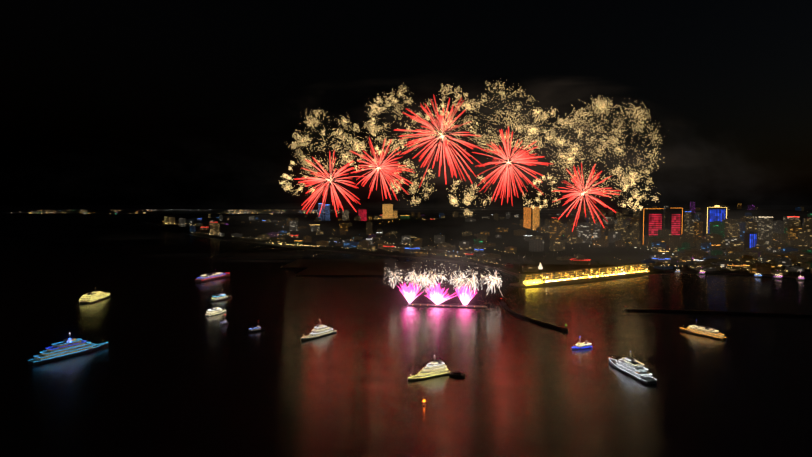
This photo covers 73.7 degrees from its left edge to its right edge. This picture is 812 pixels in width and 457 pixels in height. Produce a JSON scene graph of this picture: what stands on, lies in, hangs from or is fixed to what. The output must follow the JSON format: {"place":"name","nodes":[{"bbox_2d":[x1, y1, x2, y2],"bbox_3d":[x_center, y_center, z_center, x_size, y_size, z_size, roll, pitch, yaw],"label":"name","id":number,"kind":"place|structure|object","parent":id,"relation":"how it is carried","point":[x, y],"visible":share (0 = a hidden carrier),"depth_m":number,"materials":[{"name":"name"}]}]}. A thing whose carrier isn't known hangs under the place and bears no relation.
{"place":"outdoors","nodes":[
{"label":"outdoors","id":0,"kind":"place"},
{"bbox_2d":[0,205,811,456],"bbox_3d":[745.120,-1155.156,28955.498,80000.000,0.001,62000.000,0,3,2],"label":"water","id":1,"kind":"structure","parent":0,"point":[172,369],"depth_m":562.90,"materials":[{"name":"grey liquid"}]},
{"bbox_2d":[28,333,107,364],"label":"yacht","id":2,"kind":"object","parent":1,"relation":"on","point":[69,347],"visible":1,"depth_m":561.55,"materials":[{"name":"paint"}]},
{"bbox_2d":[79,288,109,303],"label":"yacht","id":3,"kind":"object","parent":1,"relation":"on","point":[92,297],"visible":0.98,"depth_m":879.35,"materials":[{"name":"paint"}]},
{"bbox_2d":[195,272,229,281],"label":"boat","id":4,"kind":"object","parent":1,"relation":"on","point":[210,276],"visible":1,"depth_m":1133.24,"materials":[{"name":"paint"}]},
{"bbox_2d":[206,304,225,316],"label":"boat","id":5,"kind":"object","parent":1,"relation":"on","point":[212,311],"visible":0.96,"depth_m":778.16,"materials":[{"name":"paint"}]},
{"bbox_2d":[210,294,231,301],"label":"boat","id":6,"kind":"object","parent":1,"relation":"on","point":[218,297],"visible":0.98,"depth_m":892.17,"materials":[{"name":"paint"}]},
{"bbox_2d":[220,320,227,325],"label":"dark boat","id":7,"kind":"object","parent":1,"relation":"in","point":[223,323],"visible":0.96,"depth_m":709.95,"materials":[{"name":"paint"}]},
{"bbox_2d":[248,322,264,332],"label":"dark boat","id":8,"kind":"object","parent":1,"relation":"in","point":[255,329],"visible":0.98,"depth_m":675.36,"materials":[{"name":"paint"}]},
{"bbox_2d":[301,321,336,340],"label":"white yacht","id":9,"kind":"object","parent":1,"relation":"on","point":[320,330],"visible":1,"depth_m":649.93,"materials":[{"name":"paint"}]},
{"bbox_2d":[408,360,449,380],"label":"yacht","id":10,"kind":"object","parent":1,"relation":"on","point":[435,368],"visible":1,"depth_m":498.85,"materials":[{"name":"paint"}]},
{"bbox_2d":[408,303,485,308],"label":"fireworks barge","id":11,"kind":"object","parent":1,"relation":"on","point":[443,305],"visible":0.98,"depth_m":841.44,"materials":[{"name":"paint"}]},
{"bbox_2d":[384,261,500,304],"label":"fireworks","id":12,"kind":"object","parent":11,"relation":"on","point":[437,297],"visible":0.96,"depth_m":857.92,"materials":[{"name":"white"}]},
{"bbox_2d":[449,371,464,377],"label":"boat","id":13,"kind":"object","parent":1,"relation":"on","point":[457,374],"visible":0.88,"depth_m":500.13,"materials":[{"name":"paint"}]},
{"bbox_2d":[572,341,591,349],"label":"boat","id":14,"kind":"object","parent":1,"relation":"on","point":[584,345],"visible":1,"depth_m":596.44,"materials":[{"name":"paint"}]},
{"bbox_2d":[510,263,657,286],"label":"illuminated pier building","id":15,"kind":"structure","parent":1,"relation":"in","point":[635,268],"depth_m":1148.72,"materials":[{"name":"concrete"}]},
{"bbox_2d":[609,356,656,383],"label":"yacht","id":16,"kind":"object","parent":1,"relation":"on","point":[631,366],"visible":1,"depth_m":499.21,"materials":[{"name":"paint"}]},
{"bbox_2d":[499,298,811,331],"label":"breakwaters","id":17,"kind":"object","parent":1,"relation":"in","point":[513,313],"visible":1,"depth_m":780.18,"materials":[{"name":"black stone"}]},
{"bbox_2d":[680,325,725,339],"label":"orange boat","id":18,"kind":"object","parent":1,"relation":"on","point":[706,331],"visible":1,"depth_m":652.54,"materials":[{"name":"paint"}]},
{"bbox_2d":[772,274,782,278],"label":"moored boat","id":19,"kind":"object","parent":1,"relation":"on","point":[777,276],"visible":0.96,"depth_m":1157.74,"materials":[{"name":"paint"}]},
{"bbox_2d":[0,209,811,274],"bbox_3d":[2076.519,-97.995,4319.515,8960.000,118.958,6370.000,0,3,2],"label":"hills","id":20,"kind":"structure","parent":0,"point":[451,229],"depth_m":2294.50,"materials":[{"name":"black"}]},
{"bbox_2d":[358,208,367,220],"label":"red tower","id":21,"kind":"structure","parent":20,"relation":"on","point":[363,213],"depth_m":4597.78,"materials":[{"name":"grey"}]},
{"bbox_2d":[318,203,803,247],"bbox_3d":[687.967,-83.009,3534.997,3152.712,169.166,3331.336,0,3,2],"label":"high-rise buildings","id":22,"kind":"structure","parent":20,"relation":"on","point":[765,224],"depth_m":2934.27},
{"bbox_2d":[0,209,811,212],"bbox_3d":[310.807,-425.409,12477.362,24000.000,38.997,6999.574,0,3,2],"label":"shore","id":23,"kind":"structure","parent":0,"point":[293,211],"depth_m":10881.16,"materials":[{"name":"black"}]},
{"bbox_2d":[11,210,317,213],"bbox_3d":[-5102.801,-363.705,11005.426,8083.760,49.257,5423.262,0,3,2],"label":"distant shore lights","id":24,"kind":"object","parent":23,"relation":"on","point":[181,211],"depth_m":10474.79,"materials":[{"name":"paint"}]},
{"bbox_2d":[0,0,811,205],"label":"sky","id":25,"kind":"structure","parent":0,"point":[103,102],"materials":[{"name":"black"}]},
{"bbox_2d":[294,94,620,231],"bbox_3d":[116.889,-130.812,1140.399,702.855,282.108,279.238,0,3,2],"label":"red fireworks","id":26,"kind":"object","parent":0,"point":[523,160],"visible":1,"depth_m":1145.11,"materials":[{"name":"red"}]},
{"bbox_2d":[280,80,664,213],"bbox_3d":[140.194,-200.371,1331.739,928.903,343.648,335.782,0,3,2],"label":"gold fireworks","id":27,"kind":"object","parent":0,"point":[537,199],"visible":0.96,"depth_m":1323.64,"materials":[{"name":"gold"}]},
{"bbox_2d":[152,215,811,287],"bbox_3d":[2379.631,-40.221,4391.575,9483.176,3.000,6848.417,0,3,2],"label":"land","id":28,"kind":"structure","parent":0,"point":[550,265],"depth_m":1623.52,"materials":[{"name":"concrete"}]},
{"bbox_2d":[383,204,539,229],"bbox_3d":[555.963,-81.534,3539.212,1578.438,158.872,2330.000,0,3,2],"label":"buildings","id":29,"kind":"structure","parent":28,"relation":"on","point":[388,212],"depth_m":2921.65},
{"bbox_2d":[165,211,798,275],"bbox_3d":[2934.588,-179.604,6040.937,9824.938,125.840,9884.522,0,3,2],"label":"city lights","id":30,"kind":"object","parent":28,"relation":"on","point":[525,255],"visible":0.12,"depth_m":1623.78,"materials":[{"name":"glowing light-emitting material"}]},
{"bbox_2d":[164,202,811,274],"bbox_3d":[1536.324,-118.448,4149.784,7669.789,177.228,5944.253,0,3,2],"label":"city buildings","id":31,"kind":"structure","parent":28,"relation":"on","point":[791,242],"depth_m":1893.13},
{"bbox_2d":[374,241,805,274],"bbox_3d":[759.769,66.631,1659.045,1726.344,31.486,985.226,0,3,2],"label":"trees","id":32,"kind":"object","parent":28,"relation":"on","point":[599,264],"visible":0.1,"depth_m":1404.67,"materials":[{"name":"green plant"}]},
{"bbox_2d":[639,208,662,245],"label":"red tower","id":33,"kind":"structure","parent":28,"relation":"on","point":[650,221],"depth_m":2064.62,"materials":[{"name":"grey"}]},
{"bbox_2d":[665,207,682,235],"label":"red tower","id":34,"kind":"structure","parent":28,"relation":"on","point":[673,219],"depth_m":2062.43,"materials":[{"name":"grey"}]},
{"bbox_2d":[701,205,726,236],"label":"blue tower","id":35,"kind":"structure","parent":28,"relation":"on","point":[713,213],"depth_m":2155.57,"materials":[{"name":"grey"}]},
{"bbox_2d":[744,231,756,249],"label":"blue tower","id":36,"kind":"structure","parent":28,"relation":"on","point":[750,239],"depth_m":1762.32,"materials":[{"name":"grey"}]},
{"bbox_2d":[198,235,809,277],"bbox_3d":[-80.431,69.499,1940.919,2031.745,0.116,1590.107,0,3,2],"label":"shoreline","id":37,"kind":"structure","parent":0,"point":[511,273],"depth_m":1456.12,"materials":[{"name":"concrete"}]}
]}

